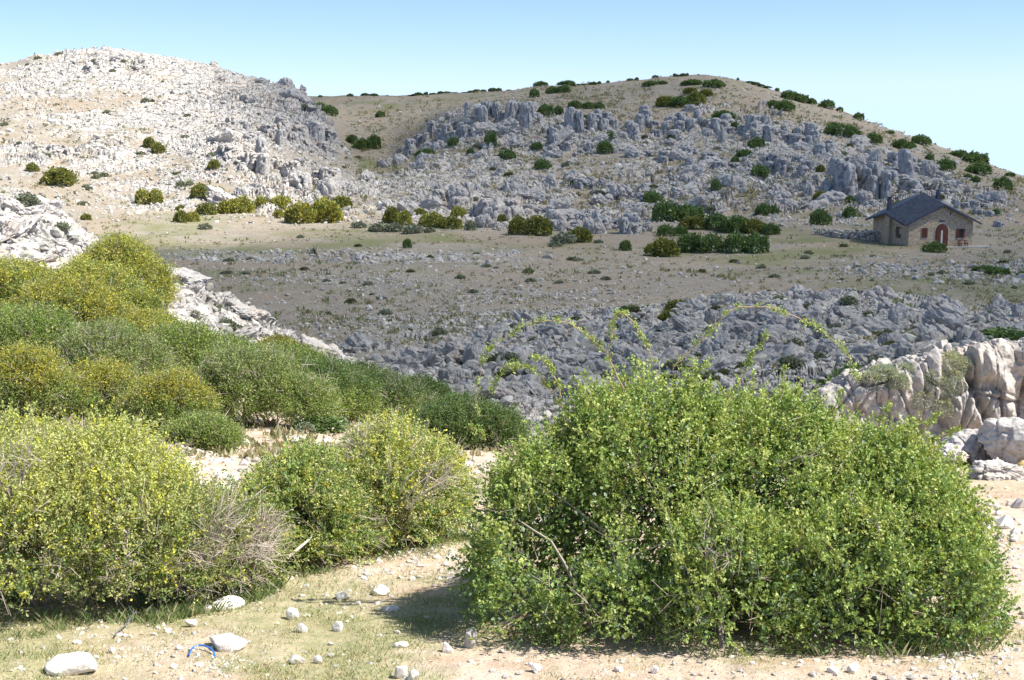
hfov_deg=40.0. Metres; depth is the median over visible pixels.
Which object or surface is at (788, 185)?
broken rock
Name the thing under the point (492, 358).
cushion plant
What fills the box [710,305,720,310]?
cushion plant
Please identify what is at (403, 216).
shrub
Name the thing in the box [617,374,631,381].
cushion plant
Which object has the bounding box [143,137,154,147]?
shrub
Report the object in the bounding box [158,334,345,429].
bush
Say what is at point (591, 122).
rock pillar
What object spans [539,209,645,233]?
cliff
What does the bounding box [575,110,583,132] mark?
rock pillar
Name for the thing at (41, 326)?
bush
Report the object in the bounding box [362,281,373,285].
cushion plant
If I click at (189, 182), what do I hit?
shrub
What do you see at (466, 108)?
rock pillar
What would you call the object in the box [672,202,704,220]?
shrub
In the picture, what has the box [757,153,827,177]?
cliff
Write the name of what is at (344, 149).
scree
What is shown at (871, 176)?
cliff
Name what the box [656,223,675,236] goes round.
shrub
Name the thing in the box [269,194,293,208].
shrub
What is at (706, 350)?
boulder
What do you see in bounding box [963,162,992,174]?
shrub
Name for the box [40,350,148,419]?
bush
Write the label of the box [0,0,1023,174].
sky
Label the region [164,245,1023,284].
broken rock
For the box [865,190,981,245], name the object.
house
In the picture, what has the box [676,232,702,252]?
shrub
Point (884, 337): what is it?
boulder
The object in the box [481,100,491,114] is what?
rock pillar
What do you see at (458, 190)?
boulder
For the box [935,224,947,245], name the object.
door
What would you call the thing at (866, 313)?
cushion plant
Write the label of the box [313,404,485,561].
bush
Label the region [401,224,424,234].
cushion plant
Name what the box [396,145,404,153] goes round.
boulder
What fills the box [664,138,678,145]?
boulder
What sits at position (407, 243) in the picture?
shrub
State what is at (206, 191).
shrub
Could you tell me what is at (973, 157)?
shrub
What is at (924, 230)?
window
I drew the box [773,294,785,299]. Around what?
cushion plant
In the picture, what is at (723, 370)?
cushion plant
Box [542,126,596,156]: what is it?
cliff
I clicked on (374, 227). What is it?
cushion plant
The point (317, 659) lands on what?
stone
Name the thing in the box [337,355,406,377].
bush
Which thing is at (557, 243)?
cushion plant
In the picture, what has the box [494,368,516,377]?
cushion plant
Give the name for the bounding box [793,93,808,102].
shrub
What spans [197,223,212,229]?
cushion plant
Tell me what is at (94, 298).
bush
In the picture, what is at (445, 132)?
cliff
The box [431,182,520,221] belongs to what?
cliff
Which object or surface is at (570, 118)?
rock pillar
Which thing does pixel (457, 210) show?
shrub
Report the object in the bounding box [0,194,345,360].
bedrock
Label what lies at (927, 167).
boulder
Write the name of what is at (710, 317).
boulder
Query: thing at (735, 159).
shrub
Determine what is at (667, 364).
cushion plant
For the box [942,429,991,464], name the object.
boulder
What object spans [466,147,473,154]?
shrub
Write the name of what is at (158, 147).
shrub
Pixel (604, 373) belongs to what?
cushion plant
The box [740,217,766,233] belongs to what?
shrub
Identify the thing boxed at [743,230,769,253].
shrub
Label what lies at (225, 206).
shrub
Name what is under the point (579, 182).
cliff
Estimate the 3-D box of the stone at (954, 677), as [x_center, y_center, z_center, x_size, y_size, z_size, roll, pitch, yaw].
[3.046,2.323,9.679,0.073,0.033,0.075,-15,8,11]
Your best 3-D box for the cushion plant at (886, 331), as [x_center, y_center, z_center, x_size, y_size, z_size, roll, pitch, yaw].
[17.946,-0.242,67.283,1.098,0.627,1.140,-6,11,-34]
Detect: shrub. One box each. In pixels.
[25,162,40,171]
[37,166,79,186]
[79,213,91,219]
[134,187,149,204]
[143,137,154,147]
[147,188,163,203]
[151,141,165,153]
[172,209,190,222]
[175,180,184,185]
[175,204,184,210]
[185,180,193,185]
[187,210,200,221]
[189,182,206,197]
[196,202,217,214]
[203,185,225,199]
[206,159,220,170]
[217,198,232,213]
[228,195,255,213]
[254,195,267,208]
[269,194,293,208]
[272,208,284,218]
[283,199,317,223]
[289,415,351,433]
[295,421,315,433]
[310,196,344,222]
[315,102,326,107]
[321,104,338,115]
[331,195,352,207]
[346,134,357,143]
[351,137,372,148]
[367,133,381,148]
[375,110,385,116]
[380,205,400,223]
[394,208,411,224]
[402,238,412,247]
[412,207,427,214]
[414,148,434,156]
[418,211,445,227]
[432,215,463,228]
[447,136,459,146]
[450,205,466,217]
[464,220,476,230]
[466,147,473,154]
[484,129,496,147]
[497,213,507,222]
[498,148,517,158]
[507,214,526,234]
[522,214,552,235]
[529,88,539,96]
[530,141,543,149]
[532,80,548,86]
[534,158,551,169]
[536,103,553,115]
[545,85,558,93]
[554,105,563,113]
[556,85,570,92]
[557,80,575,85]
[567,100,582,107]
[567,225,592,242]
[580,101,593,108]
[593,101,605,108]
[596,139,613,153]
[607,130,613,141]
[618,240,631,250]
[618,305,639,310]
[641,80,657,85]
[642,189,662,202]
[643,236,680,256]
[651,198,683,221]
[654,95,672,106]
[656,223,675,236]
[657,309,677,320]
[658,80,667,83]
[663,299,688,310]
[668,95,692,106]
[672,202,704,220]
[673,225,688,235]
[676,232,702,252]
[678,214,707,229]
[680,79,702,85]
[682,87,697,93]
[686,90,706,104]
[699,88,712,95]
[699,231,724,252]
[700,211,726,230]
[702,78,726,86]
[710,110,735,118]
[710,178,721,190]
[716,214,751,232]
[723,231,752,253]
[730,122,738,127]
[730,155,739,161]
[735,149,752,156]
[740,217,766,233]
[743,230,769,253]
[746,136,765,147]
[750,164,769,176]
[754,202,770,215]
[760,223,781,234]
[766,99,779,109]
[770,204,779,213]
[774,99,796,110]
[780,89,799,99]
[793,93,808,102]
[807,98,816,104]
[809,207,832,224]
[813,190,825,198]
[815,164,825,172]
[818,99,835,107]
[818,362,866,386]
[823,121,844,135]
[841,205,856,217]
[842,124,862,137]
[845,195,853,202]
[853,112,864,119]
[866,132,882,143]
[890,139,912,148]
[910,134,931,145]
[920,241,947,252]
[924,153,933,159]
[935,157,956,170]
[948,149,966,156]
[962,150,989,163]
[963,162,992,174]
[963,173,972,177]
[970,176,980,182]
[971,265,994,270]
[979,326,1023,340]
[983,266,1011,274]
[992,174,1014,190]
[992,208,999,214]
[1005,172,1015,176]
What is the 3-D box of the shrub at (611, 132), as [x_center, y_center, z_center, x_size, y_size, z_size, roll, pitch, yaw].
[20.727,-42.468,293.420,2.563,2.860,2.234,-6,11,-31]
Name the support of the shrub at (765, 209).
on the ground at (260, 232)
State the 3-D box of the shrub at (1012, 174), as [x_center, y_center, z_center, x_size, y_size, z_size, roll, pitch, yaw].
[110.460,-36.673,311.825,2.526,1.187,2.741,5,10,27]
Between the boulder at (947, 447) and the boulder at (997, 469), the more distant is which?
the boulder at (947, 447)
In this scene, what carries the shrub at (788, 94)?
on the ground at (260, 232)
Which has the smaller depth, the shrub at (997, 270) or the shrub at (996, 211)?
the shrub at (997, 270)
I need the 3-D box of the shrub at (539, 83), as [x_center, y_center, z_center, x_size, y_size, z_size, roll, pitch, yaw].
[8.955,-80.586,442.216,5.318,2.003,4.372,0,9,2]
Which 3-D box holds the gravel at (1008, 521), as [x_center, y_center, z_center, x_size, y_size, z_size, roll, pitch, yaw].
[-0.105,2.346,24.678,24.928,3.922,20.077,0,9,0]
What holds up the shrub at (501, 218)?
on the ground at (260, 232)
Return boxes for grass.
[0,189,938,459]
[0,493,1023,679]
[69,211,1023,363]
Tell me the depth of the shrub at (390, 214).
201.49 m
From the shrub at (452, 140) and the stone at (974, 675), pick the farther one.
the shrub at (452, 140)
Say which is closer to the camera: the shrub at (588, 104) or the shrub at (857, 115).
the shrub at (588, 104)
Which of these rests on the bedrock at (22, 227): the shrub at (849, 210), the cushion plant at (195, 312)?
the cushion plant at (195, 312)
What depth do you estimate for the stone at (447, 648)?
10.35 m
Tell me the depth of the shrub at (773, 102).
334.99 m
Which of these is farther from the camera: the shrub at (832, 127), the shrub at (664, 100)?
the shrub at (664, 100)
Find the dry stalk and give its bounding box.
[108,605,139,635]
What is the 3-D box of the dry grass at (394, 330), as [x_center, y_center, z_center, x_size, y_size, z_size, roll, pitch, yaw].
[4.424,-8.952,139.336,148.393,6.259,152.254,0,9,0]
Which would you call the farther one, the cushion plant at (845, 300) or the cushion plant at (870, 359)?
the cushion plant at (845, 300)
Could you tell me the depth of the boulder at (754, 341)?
66.69 m
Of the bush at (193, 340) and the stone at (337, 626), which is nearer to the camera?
the stone at (337, 626)
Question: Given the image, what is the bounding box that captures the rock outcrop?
[806,337,1023,446]
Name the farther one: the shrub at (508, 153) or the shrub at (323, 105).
the shrub at (323, 105)
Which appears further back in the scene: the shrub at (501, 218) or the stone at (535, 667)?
the shrub at (501, 218)
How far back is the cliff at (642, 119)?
300.15 m
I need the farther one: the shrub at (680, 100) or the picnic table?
the shrub at (680, 100)
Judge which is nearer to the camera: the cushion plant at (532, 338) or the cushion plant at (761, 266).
the cushion plant at (532, 338)
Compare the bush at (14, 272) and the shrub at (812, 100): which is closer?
the bush at (14, 272)
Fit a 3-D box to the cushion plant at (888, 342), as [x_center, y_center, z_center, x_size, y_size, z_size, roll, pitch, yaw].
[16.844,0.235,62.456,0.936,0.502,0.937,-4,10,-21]
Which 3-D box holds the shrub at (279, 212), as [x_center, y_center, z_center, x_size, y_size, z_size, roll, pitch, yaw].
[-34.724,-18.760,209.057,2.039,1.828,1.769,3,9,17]
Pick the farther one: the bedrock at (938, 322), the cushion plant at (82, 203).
the cushion plant at (82, 203)
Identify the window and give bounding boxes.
[895,227,900,237]
[921,227,927,237]
[956,228,964,238]
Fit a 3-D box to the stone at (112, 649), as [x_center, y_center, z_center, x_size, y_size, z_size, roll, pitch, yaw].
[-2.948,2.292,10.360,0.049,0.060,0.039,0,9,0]
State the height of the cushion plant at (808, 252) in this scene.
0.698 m
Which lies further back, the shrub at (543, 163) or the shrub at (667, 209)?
the shrub at (543, 163)
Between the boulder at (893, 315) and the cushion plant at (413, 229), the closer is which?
the boulder at (893, 315)
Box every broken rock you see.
[0,48,1015,222]
[0,186,841,427]
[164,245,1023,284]
[335,287,1023,401]
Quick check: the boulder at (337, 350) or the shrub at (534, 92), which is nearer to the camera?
the boulder at (337, 350)
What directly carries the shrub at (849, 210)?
on the ground at (260, 232)
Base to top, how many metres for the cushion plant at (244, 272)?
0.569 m
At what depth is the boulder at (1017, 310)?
77.85 m
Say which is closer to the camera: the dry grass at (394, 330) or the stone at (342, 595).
the stone at (342, 595)
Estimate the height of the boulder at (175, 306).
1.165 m
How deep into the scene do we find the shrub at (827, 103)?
355.30 m
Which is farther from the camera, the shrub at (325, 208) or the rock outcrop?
the shrub at (325, 208)
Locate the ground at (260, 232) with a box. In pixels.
[0,46,1023,679]
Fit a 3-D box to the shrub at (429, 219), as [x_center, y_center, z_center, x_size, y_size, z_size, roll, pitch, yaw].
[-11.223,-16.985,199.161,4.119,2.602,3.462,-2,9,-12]
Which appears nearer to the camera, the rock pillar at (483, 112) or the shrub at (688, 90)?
the rock pillar at (483, 112)
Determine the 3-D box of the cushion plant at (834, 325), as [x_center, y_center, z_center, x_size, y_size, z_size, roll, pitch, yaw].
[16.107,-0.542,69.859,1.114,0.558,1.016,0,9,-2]
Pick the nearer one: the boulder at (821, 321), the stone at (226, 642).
the stone at (226, 642)
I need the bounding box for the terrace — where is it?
[946,245,990,247]
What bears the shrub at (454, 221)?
on the ground at (260, 232)
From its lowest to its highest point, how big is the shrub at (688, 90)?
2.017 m
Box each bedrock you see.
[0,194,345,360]
[205,61,1007,215]
[337,283,1023,399]
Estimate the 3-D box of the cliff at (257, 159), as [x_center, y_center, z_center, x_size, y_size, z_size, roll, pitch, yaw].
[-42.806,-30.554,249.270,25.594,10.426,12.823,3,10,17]
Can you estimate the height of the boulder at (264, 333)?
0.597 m
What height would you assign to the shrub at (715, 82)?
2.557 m
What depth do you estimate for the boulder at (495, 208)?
215.98 m
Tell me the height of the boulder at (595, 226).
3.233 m
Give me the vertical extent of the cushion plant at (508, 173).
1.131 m
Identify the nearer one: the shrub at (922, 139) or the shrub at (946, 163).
the shrub at (946, 163)
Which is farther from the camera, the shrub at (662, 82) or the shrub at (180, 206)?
the shrub at (662, 82)
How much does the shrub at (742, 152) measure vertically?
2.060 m
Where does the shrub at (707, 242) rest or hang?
on the ground at (260, 232)
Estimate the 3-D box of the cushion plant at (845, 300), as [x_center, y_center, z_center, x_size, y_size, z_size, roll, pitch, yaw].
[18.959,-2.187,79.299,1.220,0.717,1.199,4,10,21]
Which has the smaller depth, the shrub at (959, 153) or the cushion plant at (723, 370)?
the cushion plant at (723, 370)
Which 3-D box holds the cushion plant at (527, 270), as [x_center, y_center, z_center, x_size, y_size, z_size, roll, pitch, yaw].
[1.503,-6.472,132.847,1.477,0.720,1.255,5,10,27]
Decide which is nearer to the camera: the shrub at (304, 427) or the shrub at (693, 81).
the shrub at (304, 427)
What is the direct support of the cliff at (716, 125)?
on the ground at (260, 232)
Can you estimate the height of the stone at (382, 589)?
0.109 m
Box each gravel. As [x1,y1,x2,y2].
[5,532,1019,679]
[12,413,1023,542]
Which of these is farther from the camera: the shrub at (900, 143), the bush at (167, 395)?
the shrub at (900, 143)
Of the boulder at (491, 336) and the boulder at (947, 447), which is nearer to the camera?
the boulder at (947, 447)
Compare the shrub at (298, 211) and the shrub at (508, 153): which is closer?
the shrub at (298, 211)
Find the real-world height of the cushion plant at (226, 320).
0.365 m
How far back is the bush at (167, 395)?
22.09 m
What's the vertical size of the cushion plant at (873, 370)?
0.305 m
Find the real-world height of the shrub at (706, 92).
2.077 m
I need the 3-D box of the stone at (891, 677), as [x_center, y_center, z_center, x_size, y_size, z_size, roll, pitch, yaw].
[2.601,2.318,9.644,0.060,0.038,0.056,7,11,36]
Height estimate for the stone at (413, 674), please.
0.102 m
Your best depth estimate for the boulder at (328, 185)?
238.99 m
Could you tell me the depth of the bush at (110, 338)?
28.38 m
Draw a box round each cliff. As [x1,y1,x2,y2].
[34,144,86,158]
[83,56,156,72]
[216,137,341,190]
[217,115,336,152]
[404,120,470,157]
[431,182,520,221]
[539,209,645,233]
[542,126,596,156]
[561,172,648,205]
[583,104,684,139]
[642,146,741,172]
[675,109,762,140]
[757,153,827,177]
[761,115,834,154]
[813,148,922,199]
[887,152,944,178]
[907,188,1004,227]
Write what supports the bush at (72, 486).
on the ground at (260, 232)
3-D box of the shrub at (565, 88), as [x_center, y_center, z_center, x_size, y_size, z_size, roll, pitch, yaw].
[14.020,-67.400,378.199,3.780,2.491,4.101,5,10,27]
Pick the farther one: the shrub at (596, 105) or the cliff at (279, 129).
the shrub at (596, 105)
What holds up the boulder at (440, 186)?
on the ground at (260, 232)
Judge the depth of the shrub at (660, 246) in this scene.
157.05 m
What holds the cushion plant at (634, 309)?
on the ground at (260, 232)
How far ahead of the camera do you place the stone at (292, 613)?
11.44 m
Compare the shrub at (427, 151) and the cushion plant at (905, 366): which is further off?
the shrub at (427, 151)
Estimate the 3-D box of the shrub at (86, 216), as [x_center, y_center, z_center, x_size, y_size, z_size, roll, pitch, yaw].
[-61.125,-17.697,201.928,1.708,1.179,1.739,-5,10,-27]
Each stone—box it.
[45,652,96,676]
[108,647,114,652]
[185,619,196,626]
[209,633,247,651]
[212,595,244,610]
[286,607,298,619]
[289,655,305,663]
[297,623,307,632]
[313,655,321,662]
[332,621,342,631]
[334,591,349,600]
[371,584,389,595]
[381,605,398,611]
[393,641,408,647]
[394,666,407,678]
[407,669,418,679]
[442,642,453,653]
[464,627,476,648]
[530,663,540,671]
[614,666,622,671]
[651,665,659,673]
[808,672,815,677]
[827,666,838,673]
[847,662,859,673]
[887,676,895,679]
[907,674,916,679]
[950,675,959,679]
[971,673,977,678]
[1016,460,1023,468]
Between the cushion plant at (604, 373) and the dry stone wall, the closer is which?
the cushion plant at (604, 373)
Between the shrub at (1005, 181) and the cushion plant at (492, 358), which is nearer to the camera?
the cushion plant at (492, 358)
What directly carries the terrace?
on the ground at (260, 232)
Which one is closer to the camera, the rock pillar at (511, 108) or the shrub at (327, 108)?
the rock pillar at (511, 108)
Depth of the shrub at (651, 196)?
239.13 m
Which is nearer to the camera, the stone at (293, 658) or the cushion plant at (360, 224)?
the stone at (293, 658)
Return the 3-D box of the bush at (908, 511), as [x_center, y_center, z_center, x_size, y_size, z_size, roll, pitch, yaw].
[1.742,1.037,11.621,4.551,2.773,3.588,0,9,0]
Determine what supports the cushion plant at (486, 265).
on the ground at (260, 232)
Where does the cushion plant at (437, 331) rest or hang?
on the ground at (260, 232)
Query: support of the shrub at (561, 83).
on the ground at (260, 232)
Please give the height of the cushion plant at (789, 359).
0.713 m
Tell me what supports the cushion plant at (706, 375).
on the ground at (260, 232)
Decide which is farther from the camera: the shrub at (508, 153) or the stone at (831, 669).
the shrub at (508, 153)
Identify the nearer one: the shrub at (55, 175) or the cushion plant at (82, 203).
the cushion plant at (82, 203)
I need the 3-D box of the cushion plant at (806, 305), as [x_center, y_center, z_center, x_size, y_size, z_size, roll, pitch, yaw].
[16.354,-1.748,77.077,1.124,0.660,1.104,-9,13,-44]
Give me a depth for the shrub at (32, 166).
242.27 m
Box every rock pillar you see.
[464,102,469,115]
[473,106,479,118]
[478,105,487,122]
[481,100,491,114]
[491,102,501,118]
[504,100,517,119]
[520,101,534,130]
[563,107,575,131]
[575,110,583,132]
[586,112,596,129]
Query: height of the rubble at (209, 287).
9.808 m
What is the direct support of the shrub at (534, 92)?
on the ground at (260, 232)
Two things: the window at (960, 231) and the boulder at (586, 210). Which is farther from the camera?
the boulder at (586, 210)
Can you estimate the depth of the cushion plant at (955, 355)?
22.90 m
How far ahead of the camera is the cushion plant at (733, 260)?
148.03 m
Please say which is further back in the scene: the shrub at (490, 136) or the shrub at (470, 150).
the shrub at (490, 136)
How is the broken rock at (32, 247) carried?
on the ground at (260, 232)
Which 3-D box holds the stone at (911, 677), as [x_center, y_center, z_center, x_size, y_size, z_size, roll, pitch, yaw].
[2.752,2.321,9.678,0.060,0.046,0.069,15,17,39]
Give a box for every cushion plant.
[15,191,40,206]
[54,221,72,232]
[76,201,89,205]
[90,174,100,178]
[97,172,109,176]
[135,151,145,154]
[189,310,199,317]
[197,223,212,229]
[211,303,225,311]
[218,317,234,323]
[220,270,231,273]
[222,258,234,261]
[224,322,243,331]
[240,270,250,274]
[344,298,357,303]
[350,221,366,227]
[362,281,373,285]
[367,223,385,231]
[376,308,393,314]
[384,222,404,231]
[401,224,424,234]
[423,227,435,232]
[431,327,446,335]
[455,274,465,278]
[467,289,478,292]
[481,263,491,266]
[484,355,501,362]
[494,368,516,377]
[501,351,520,361]
[504,171,513,175]
[522,268,533,273]
[524,278,536,281]
[527,336,536,340]
[544,380,557,389]
[548,231,577,243]
[548,241,561,246]
[553,280,562,283]
[569,316,581,320]
[587,269,600,273]
[593,190,603,194]
[593,239,603,242]
[600,276,611,279]
[600,371,613,377]
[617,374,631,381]
[628,306,640,312]
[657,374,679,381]
[662,359,687,370]
[699,370,716,379]
[705,206,715,210]
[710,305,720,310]
[710,375,720,380]
[717,367,731,374]
[729,259,738,262]
[734,362,753,369]
[755,264,766,268]
[768,273,780,277]
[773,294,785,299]
[776,354,804,370]
[784,337,804,345]
[800,254,810,258]
[803,250,813,253]
[803,303,812,308]
[805,351,827,359]
[827,323,841,328]
[837,295,858,305]
[859,363,899,383]
[862,311,872,315]
[867,355,891,363]
[877,328,893,336]
[881,340,895,345]
[889,362,914,389]
[910,347,972,417]
[963,280,975,284]
[997,259,1009,263]
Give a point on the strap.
(211, 649)
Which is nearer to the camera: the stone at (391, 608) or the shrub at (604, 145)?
the stone at (391, 608)
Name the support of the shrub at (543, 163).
on the ground at (260, 232)
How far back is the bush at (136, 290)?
33.17 m
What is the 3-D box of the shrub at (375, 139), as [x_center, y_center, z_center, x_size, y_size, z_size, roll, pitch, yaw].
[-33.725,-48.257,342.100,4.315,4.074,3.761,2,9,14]
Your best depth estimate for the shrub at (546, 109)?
298.33 m
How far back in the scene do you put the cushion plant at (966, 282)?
122.50 m
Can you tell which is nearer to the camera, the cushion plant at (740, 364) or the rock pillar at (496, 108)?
the cushion plant at (740, 364)
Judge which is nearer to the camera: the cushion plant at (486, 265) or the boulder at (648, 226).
the cushion plant at (486, 265)
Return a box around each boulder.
[13,214,41,235]
[43,205,58,215]
[57,245,82,257]
[75,241,94,251]
[164,291,177,310]
[178,296,186,310]
[198,318,218,332]
[258,328,273,338]
[298,334,323,347]
[317,175,338,199]
[328,343,342,355]
[376,157,391,167]
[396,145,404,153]
[434,183,448,192]
[438,366,458,379]
[447,184,469,201]
[461,339,485,363]
[474,213,493,227]
[480,197,505,219]
[484,331,507,346]
[492,221,501,230]
[548,210,567,223]
[581,208,593,217]
[583,217,606,233]
[635,206,647,219]
[642,221,653,231]
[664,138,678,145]
[700,346,712,358]
[703,308,716,323]
[717,128,725,142]
[750,334,758,345]
[803,180,814,196]
[810,318,825,334]
[854,189,867,204]
[868,148,882,166]
[877,332,894,344]
[888,307,900,325]
[919,160,935,175]
[935,443,969,463]
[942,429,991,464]
[956,326,971,342]
[966,457,1023,480]
[970,330,983,342]
[977,417,1023,463]
[990,309,1006,317]
[1010,304,1023,319]
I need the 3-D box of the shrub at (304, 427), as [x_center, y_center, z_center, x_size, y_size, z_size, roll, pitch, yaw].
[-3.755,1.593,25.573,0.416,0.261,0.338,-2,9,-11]
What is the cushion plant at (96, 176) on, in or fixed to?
on the ground at (260, 232)
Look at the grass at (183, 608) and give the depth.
11.03 m
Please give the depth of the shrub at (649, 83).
378.30 m
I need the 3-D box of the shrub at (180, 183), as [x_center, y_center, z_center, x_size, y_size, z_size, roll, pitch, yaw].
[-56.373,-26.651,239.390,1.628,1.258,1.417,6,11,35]
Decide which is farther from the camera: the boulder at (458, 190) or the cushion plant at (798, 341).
the boulder at (458, 190)
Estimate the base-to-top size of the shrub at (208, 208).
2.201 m
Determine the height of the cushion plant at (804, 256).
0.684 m
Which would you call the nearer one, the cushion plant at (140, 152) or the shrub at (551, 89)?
the cushion plant at (140, 152)
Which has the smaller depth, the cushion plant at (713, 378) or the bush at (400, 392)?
the bush at (400, 392)
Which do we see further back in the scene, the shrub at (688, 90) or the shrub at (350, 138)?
the shrub at (688, 90)
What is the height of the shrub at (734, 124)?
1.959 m
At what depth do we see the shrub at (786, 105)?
334.84 m
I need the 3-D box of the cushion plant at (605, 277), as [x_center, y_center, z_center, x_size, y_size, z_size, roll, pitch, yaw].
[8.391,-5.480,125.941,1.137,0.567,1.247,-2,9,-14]
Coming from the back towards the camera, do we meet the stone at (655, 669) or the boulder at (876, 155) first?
the boulder at (876, 155)
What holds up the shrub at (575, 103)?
on the ground at (260, 232)
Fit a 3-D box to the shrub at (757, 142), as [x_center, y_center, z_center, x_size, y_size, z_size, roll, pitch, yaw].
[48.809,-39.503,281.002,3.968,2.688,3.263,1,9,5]
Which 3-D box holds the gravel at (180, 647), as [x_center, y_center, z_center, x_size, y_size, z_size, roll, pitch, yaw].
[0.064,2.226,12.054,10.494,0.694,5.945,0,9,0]
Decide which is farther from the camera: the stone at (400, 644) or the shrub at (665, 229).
the shrub at (665, 229)
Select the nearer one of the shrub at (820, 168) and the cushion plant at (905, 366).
the cushion plant at (905, 366)
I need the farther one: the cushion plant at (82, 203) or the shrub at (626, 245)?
the cushion plant at (82, 203)
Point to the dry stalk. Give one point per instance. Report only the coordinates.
(125, 623)
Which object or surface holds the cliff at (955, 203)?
on the ground at (260, 232)
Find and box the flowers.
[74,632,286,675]
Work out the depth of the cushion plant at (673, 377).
58.79 m
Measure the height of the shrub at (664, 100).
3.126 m
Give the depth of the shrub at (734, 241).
158.40 m
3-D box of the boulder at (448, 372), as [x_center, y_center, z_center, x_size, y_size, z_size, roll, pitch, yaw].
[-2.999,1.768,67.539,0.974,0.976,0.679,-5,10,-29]
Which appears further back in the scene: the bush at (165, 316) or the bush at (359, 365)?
the bush at (359, 365)
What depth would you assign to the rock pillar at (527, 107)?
293.30 m
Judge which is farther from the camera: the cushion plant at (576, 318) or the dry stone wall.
the dry stone wall
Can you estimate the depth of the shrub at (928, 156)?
299.11 m
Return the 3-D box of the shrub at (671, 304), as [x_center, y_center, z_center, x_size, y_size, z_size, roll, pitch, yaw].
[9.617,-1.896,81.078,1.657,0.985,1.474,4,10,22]
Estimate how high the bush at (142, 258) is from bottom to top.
2.948 m
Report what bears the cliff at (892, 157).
on the ground at (260, 232)
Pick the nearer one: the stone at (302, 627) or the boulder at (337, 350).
the stone at (302, 627)
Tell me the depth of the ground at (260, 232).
138.92 m
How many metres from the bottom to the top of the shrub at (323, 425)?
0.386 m
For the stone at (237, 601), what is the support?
on the ground at (260, 232)
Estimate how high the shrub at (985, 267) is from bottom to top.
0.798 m
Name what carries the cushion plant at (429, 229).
on the ground at (260, 232)
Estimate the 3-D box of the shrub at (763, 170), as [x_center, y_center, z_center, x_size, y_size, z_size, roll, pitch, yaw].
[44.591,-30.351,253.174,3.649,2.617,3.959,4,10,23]
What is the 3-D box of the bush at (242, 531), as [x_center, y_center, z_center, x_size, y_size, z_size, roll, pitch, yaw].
[-2.610,1.726,12.346,1.539,1.289,2.463,0,9,0]
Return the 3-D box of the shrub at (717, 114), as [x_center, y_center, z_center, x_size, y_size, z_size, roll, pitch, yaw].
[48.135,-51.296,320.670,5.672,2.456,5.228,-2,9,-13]
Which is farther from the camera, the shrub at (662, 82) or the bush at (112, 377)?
the shrub at (662, 82)
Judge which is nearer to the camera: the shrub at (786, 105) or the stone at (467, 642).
the stone at (467, 642)
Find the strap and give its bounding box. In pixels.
[188,644,215,656]
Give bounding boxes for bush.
[0,251,65,304]
[0,298,95,361]
[0,335,105,424]
[0,395,230,627]
[1,268,170,334]
[9,265,78,322]
[13,252,172,319]
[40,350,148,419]
[45,309,178,378]
[69,228,190,308]
[106,360,230,433]
[106,465,309,619]
[134,304,183,331]
[138,313,238,369]
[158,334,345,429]
[159,406,253,455]
[210,328,267,352]
[229,427,389,574]
[255,331,310,350]
[255,347,387,426]
[265,336,351,364]
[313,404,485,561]
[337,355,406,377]
[350,360,445,422]
[397,387,534,450]
[403,369,458,398]
[445,301,1023,659]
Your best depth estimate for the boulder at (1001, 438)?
19.87 m
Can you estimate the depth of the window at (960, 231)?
170.73 m
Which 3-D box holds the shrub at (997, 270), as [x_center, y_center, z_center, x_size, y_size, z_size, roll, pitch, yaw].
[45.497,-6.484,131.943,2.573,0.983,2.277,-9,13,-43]
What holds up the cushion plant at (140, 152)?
on the ground at (260, 232)
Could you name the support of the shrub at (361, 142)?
on the ground at (260, 232)
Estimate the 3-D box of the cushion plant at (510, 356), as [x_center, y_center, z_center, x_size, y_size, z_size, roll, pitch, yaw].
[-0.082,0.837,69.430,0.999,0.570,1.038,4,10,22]
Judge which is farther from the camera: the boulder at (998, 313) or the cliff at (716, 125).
the cliff at (716, 125)
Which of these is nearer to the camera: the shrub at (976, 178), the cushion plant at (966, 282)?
the cushion plant at (966, 282)
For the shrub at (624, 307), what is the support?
on the ground at (260, 232)
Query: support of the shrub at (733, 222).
on the ground at (260, 232)
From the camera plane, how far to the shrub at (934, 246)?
163.46 m
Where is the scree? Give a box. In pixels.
[0,46,1022,227]
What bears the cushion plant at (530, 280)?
on the ground at (260, 232)
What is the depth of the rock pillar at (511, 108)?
293.44 m
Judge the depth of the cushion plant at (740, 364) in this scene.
56.75 m
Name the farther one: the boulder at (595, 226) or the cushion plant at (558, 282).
the boulder at (595, 226)
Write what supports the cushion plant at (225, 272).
on the ground at (260, 232)
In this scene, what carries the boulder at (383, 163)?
on the ground at (260, 232)
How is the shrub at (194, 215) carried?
on the ground at (260, 232)
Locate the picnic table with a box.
[958,240,967,246]
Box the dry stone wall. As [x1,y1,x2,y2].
[814,227,880,241]
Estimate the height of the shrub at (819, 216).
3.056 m
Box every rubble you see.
[0,193,921,434]
[65,210,1023,362]
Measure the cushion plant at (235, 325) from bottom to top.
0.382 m
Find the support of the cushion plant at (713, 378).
on the ground at (260, 232)
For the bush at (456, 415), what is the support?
on the ground at (260, 232)
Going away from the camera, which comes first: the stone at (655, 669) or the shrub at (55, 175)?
the stone at (655, 669)
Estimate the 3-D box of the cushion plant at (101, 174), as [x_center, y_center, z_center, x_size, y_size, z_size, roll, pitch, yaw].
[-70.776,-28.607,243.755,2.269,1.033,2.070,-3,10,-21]
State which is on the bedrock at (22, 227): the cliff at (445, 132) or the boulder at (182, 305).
the boulder at (182, 305)
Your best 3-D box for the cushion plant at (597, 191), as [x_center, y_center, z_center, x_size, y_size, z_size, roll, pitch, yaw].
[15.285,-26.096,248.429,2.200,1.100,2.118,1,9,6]

